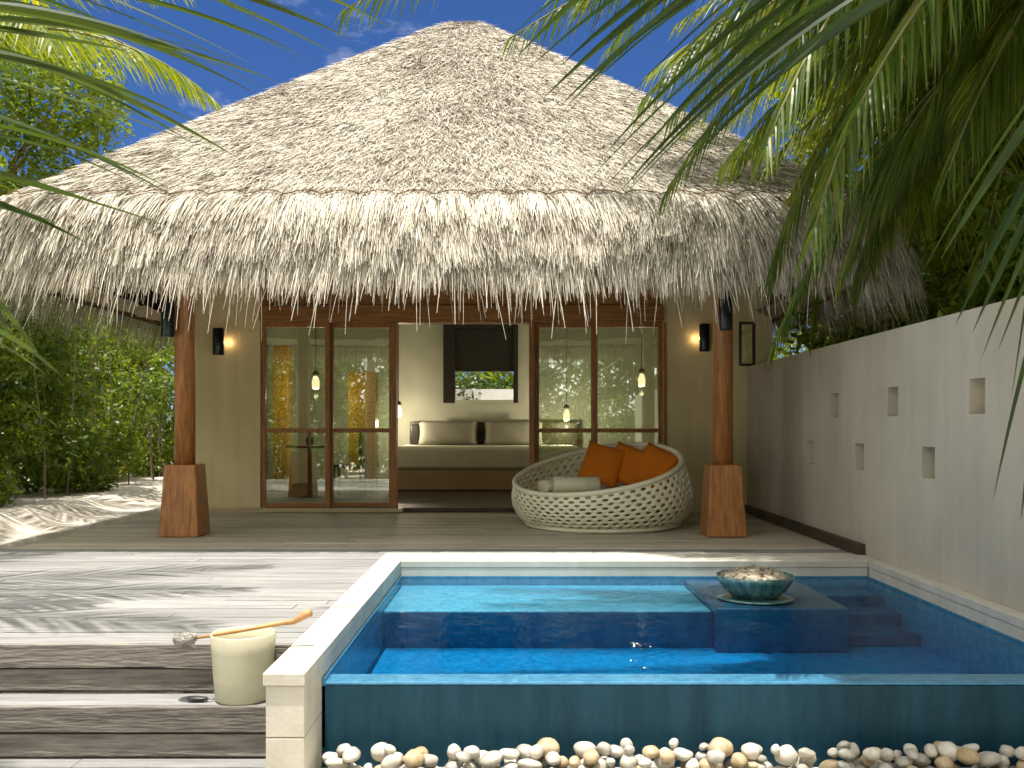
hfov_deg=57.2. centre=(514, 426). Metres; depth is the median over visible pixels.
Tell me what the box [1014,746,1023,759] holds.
pebble
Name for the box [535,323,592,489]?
sliding door
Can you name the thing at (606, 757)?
pebble
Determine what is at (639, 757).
pebble
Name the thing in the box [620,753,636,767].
pebble
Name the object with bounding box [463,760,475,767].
pebble
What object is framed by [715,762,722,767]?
pebble
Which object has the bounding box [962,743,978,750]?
pebble
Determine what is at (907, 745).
pebble
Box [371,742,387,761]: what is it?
pebble
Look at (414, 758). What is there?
pebble
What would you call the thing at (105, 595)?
deck
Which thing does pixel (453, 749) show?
pebble
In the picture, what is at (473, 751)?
pebble
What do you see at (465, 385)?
hedge
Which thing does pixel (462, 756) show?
pebble
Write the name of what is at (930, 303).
broadleaf tree
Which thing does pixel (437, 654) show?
plunge pool
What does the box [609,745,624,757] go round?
pebble
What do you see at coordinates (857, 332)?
broadleaf tree
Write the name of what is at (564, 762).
pebble
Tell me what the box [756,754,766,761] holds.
pebble
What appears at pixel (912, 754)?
pebble
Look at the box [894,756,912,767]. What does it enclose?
pebble
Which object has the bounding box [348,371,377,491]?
mosaic column
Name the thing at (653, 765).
pebble
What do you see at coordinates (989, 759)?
pebble
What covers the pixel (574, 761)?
pebble
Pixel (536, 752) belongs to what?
pebble
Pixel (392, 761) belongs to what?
pebble
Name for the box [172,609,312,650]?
ladle
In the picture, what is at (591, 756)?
pebble
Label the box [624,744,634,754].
pebble
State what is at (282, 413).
mosaic column
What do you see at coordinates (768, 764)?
pebble
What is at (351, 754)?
pebble
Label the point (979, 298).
broadleaf tree
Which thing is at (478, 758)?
pebble
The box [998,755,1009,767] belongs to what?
pebble
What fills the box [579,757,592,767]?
pebble
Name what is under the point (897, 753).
pebble
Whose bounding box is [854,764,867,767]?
pebble
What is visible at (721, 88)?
palm tree
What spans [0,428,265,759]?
ground
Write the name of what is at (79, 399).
hedge
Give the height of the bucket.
0.296 m
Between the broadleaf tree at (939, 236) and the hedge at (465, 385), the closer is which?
the broadleaf tree at (939, 236)
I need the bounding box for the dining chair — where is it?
[334,433,365,496]
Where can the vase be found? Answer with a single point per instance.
(309, 440)
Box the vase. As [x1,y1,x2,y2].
[305,433,313,444]
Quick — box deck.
[0,549,849,642]
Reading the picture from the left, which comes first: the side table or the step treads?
the step treads
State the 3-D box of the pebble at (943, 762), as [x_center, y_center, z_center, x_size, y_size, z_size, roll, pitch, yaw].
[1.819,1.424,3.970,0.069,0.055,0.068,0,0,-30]
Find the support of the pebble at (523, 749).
on the pebble at (514, 760)
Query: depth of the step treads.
4.05 m
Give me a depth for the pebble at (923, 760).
3.99 m
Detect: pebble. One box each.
[187,696,207,701]
[322,752,339,762]
[325,758,347,767]
[337,743,350,755]
[342,746,360,762]
[363,763,373,767]
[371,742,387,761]
[381,754,401,767]
[384,744,395,754]
[404,749,424,767]
[415,746,427,753]
[424,754,437,766]
[445,761,458,767]
[447,743,460,759]
[448,758,461,766]
[455,751,470,761]
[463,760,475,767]
[464,745,479,758]
[472,750,487,764]
[479,750,502,767]
[500,748,519,759]
[503,761,518,767]
[504,758,520,767]
[516,744,531,758]
[518,759,541,767]
[529,745,543,759]
[536,737,559,757]
[539,758,547,766]
[545,751,560,764]
[552,765,570,767]
[557,756,568,766]
[569,755,580,767]
[573,741,595,757]
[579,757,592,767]
[580,759,587,765]
[583,749,599,764]
[594,757,607,767]
[596,742,611,755]
[601,756,614,767]
[606,758,614,765]
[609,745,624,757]
[620,738,632,748]
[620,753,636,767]
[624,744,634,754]
[635,754,643,763]
[638,757,651,767]
[642,745,659,758]
[649,761,657,767]
[654,747,674,767]
[660,750,674,762]
[669,738,678,748]
[673,747,692,761]
[679,761,686,767]
[685,758,699,767]
[695,751,706,760]
[699,743,707,750]
[699,758,716,767]
[707,737,733,756]
[707,750,724,763]
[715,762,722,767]
[724,759,733,767]
[731,752,748,767]
[741,742,759,759]
[743,759,765,767]
[748,762,758,767]
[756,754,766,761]
[764,761,772,767]
[771,744,779,753]
[774,745,798,765]
[774,765,788,767]
[790,758,812,767]
[797,764,808,767]
[798,748,815,757]
[799,747,815,764]
[819,759,838,767]
[827,748,838,757]
[837,741,850,749]
[837,748,854,759]
[837,760,850,767]
[847,742,859,759]
[847,758,860,766]
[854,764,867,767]
[859,755,875,766]
[862,747,881,760]
[877,759,891,765]
[877,762,892,767]
[880,748,894,761]
[893,750,901,759]
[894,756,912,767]
[903,743,917,753]
[905,748,919,759]
[913,753,930,765]
[918,765,933,767]
[924,743,937,758]
[934,756,953,767]
[937,741,957,761]
[956,747,979,764]
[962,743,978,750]
[977,751,1000,767]
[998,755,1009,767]
[999,745,1014,757]
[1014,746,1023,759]
[1016,759,1023,767]
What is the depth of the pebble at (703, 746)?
4.08 m
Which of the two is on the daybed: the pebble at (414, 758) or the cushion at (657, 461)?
the cushion at (657, 461)
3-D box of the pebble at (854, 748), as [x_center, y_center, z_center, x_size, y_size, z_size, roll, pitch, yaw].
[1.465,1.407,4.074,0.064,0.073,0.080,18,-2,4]
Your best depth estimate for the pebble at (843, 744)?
4.04 m
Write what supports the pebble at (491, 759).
on the pebble
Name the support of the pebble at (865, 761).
on the pebble at (860, 766)
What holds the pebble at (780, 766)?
on the plunge pool
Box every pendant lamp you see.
[312,327,319,388]
[398,324,401,416]
[563,328,569,420]
[638,327,644,386]
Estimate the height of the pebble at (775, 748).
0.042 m
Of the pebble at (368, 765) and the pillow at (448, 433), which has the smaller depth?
the pebble at (368, 765)
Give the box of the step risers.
[0,643,293,756]
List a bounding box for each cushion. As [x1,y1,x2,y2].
[577,441,624,487]
[616,441,643,484]
[640,443,677,490]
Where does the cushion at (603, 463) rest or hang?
on the daybed
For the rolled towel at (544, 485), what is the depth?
9.28 m
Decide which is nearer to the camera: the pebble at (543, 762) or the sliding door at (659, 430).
the pebble at (543, 762)
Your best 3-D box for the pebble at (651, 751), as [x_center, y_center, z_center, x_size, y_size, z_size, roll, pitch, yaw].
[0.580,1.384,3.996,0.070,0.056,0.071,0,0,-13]
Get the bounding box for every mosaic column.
[273,346,291,491]
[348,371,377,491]
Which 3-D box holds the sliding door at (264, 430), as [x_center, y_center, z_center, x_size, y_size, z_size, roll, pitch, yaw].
[-2.575,-0.138,11.045,0.810,2.165,0.050,0,0,0]
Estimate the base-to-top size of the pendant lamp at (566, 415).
1.856 m
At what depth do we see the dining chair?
12.65 m
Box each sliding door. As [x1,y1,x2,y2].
[261,323,329,506]
[330,323,388,506]
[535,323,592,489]
[593,323,662,449]
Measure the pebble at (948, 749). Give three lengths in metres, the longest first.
0.098 x 0.082 x 0.074 m
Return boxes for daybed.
[511,442,693,533]
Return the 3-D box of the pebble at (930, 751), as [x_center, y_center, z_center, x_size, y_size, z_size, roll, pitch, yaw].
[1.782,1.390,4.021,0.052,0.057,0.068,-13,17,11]
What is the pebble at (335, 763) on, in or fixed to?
on the pebble
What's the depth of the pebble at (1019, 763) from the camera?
3.95 m
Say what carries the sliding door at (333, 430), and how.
in the thatched villa
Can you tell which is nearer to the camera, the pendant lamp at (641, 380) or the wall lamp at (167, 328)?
the wall lamp at (167, 328)
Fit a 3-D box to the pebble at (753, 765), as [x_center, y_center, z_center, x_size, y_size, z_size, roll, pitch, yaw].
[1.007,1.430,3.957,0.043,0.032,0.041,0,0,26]
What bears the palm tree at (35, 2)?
on the ground
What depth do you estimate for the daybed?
8.81 m
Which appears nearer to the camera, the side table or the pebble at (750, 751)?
the pebble at (750, 751)
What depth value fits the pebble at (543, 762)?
4.05 m
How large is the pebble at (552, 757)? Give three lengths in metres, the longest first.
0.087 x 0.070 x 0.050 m
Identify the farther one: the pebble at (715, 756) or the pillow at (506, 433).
the pillow at (506, 433)
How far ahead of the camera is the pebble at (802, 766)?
3.94 m
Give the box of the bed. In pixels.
[398,422,580,489]
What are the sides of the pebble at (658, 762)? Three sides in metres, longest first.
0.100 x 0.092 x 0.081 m
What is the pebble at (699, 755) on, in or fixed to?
on the pebble
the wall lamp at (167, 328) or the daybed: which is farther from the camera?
the daybed
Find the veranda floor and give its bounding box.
[14,512,838,548]
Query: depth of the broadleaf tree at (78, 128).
11.96 m
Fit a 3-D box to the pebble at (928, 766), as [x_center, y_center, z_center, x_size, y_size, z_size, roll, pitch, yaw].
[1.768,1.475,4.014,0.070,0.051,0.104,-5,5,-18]
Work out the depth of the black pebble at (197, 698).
4.14 m
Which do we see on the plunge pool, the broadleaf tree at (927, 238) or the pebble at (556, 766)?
the pebble at (556, 766)
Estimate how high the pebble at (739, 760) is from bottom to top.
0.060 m
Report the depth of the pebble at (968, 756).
3.94 m
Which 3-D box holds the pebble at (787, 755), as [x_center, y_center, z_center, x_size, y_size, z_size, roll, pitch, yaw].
[1.163,1.406,4.016,0.100,0.092,0.081,-8,-1,6]
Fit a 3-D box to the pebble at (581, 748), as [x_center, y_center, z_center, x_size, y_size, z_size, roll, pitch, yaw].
[0.302,1.394,4.048,0.102,0.070,0.076,-6,-7,28]
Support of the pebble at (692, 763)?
on the pebble
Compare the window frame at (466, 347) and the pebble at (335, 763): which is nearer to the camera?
the pebble at (335, 763)
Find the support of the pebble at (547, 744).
on the pebble at (543, 762)
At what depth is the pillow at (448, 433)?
15.33 m
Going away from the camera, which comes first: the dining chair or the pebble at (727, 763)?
the pebble at (727, 763)
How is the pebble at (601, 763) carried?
in the plunge pool
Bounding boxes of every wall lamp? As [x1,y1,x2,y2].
[161,301,174,336]
[212,328,223,354]
[699,323,709,351]
[718,291,731,330]
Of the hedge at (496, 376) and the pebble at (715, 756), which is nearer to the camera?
the pebble at (715, 756)
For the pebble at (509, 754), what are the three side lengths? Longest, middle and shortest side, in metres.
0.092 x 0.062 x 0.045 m
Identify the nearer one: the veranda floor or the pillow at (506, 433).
the veranda floor
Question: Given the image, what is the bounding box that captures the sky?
[0,0,923,419]
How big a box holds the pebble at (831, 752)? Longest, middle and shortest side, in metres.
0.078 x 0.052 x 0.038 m
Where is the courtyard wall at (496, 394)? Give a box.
[455,389,512,399]
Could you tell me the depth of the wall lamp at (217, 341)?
10.82 m
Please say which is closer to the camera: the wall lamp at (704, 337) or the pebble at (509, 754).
the pebble at (509, 754)
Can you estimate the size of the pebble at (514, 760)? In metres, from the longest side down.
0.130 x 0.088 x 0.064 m
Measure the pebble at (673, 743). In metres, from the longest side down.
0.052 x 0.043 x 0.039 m
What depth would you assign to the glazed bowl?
6.01 m
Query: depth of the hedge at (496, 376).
20.43 m
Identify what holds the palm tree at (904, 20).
on the ground
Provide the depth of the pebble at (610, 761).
3.96 m
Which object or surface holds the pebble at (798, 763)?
on the plunge pool
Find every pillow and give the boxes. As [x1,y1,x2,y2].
[418,421,477,444]
[484,421,542,444]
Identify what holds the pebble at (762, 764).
on the plunge pool
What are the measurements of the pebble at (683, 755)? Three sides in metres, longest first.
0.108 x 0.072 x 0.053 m
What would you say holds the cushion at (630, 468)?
on the daybed
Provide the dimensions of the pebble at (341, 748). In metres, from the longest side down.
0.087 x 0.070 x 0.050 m
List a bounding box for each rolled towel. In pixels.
[538,480,552,491]
[552,477,600,491]
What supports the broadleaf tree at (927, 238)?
on the ground
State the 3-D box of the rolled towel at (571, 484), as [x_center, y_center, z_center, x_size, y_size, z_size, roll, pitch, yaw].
[0.600,0.565,9.150,0.450,0.156,0.230,0,0,-4]
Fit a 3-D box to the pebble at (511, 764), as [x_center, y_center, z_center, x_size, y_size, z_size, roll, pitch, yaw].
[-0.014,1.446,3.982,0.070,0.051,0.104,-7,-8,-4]
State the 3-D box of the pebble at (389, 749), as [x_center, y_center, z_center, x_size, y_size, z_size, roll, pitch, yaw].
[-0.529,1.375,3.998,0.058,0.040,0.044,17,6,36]
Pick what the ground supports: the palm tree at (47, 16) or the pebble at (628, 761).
the palm tree at (47, 16)
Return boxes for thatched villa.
[0,20,928,536]
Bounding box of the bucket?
[210,626,275,705]
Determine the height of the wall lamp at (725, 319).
0.350 m
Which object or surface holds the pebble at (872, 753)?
on the pebble at (865, 761)
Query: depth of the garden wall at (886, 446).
6.48 m
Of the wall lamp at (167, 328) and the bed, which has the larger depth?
the bed
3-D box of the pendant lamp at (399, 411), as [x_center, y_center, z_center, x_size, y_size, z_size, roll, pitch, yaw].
[-1.879,-1.049,15.200,0.110,1.801,0.110,0,0,0]
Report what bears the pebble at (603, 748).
on the pebble at (601, 763)
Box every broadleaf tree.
[0,27,134,315]
[770,28,1023,336]
[772,235,982,359]
[829,168,1023,344]
[859,50,1023,337]
[890,196,950,290]
[915,123,1023,315]
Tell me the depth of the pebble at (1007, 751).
4.00 m
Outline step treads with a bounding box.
[0,694,265,767]
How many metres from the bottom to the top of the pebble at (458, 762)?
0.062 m
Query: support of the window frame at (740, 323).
in the thatched villa
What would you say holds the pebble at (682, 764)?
on the plunge pool
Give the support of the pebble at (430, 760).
on the pebble
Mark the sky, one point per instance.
(264, 58)
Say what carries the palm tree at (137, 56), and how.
on the ground
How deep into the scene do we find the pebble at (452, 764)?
3.94 m
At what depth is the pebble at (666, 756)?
3.93 m
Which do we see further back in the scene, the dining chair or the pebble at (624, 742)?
the dining chair
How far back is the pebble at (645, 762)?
3.95 m
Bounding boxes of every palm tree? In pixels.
[0,0,221,112]
[0,0,398,377]
[13,0,48,17]
[332,0,1023,372]
[511,0,1023,520]
[637,0,1023,356]
[723,11,890,148]
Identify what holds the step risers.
on the ground
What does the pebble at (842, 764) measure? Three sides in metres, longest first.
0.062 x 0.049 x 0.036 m
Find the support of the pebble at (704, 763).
on the pebble
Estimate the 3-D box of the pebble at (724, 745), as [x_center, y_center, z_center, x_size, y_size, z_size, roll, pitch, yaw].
[0.891,1.393,4.069,0.105,0.084,0.107,0,0,-21]
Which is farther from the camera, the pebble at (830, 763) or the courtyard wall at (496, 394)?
the courtyard wall at (496, 394)
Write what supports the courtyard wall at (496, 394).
on the ground
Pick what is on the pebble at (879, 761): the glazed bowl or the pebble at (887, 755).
the pebble at (887, 755)
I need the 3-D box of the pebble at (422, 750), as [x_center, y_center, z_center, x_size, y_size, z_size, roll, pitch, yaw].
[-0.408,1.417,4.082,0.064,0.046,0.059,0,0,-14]
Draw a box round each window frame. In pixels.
[443,324,517,403]
[739,322,754,365]
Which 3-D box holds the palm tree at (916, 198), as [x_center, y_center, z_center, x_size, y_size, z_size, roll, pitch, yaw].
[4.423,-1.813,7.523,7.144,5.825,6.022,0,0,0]
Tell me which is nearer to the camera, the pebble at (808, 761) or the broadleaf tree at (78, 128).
the pebble at (808, 761)
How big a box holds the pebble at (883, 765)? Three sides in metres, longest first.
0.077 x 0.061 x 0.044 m
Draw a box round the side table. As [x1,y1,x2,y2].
[286,445,324,497]
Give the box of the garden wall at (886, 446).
[745,296,1023,612]
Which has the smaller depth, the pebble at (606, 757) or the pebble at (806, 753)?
the pebble at (806, 753)
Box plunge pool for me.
[263,553,1023,767]
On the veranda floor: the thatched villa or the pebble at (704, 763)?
the thatched villa
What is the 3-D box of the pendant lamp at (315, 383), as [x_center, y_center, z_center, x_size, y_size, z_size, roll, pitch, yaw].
[-2.796,-1.237,13.200,0.110,1.426,0.110,0,0,0]
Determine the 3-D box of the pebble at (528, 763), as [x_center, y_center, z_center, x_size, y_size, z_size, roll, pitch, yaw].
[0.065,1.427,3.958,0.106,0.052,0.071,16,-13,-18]
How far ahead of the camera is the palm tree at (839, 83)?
7.82 m
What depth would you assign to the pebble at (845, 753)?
3.97 m
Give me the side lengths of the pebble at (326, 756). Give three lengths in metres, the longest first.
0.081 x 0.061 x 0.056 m
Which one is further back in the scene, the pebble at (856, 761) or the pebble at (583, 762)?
the pebble at (856, 761)
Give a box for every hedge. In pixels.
[0,283,173,507]
[0,305,173,476]
[455,372,507,399]
[455,372,512,388]
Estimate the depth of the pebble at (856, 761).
4.07 m
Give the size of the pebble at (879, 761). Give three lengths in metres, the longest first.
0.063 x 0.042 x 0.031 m
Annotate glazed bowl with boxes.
[716,568,794,604]
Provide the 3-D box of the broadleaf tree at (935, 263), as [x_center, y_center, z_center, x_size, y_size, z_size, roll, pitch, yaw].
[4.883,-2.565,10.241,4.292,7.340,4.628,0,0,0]

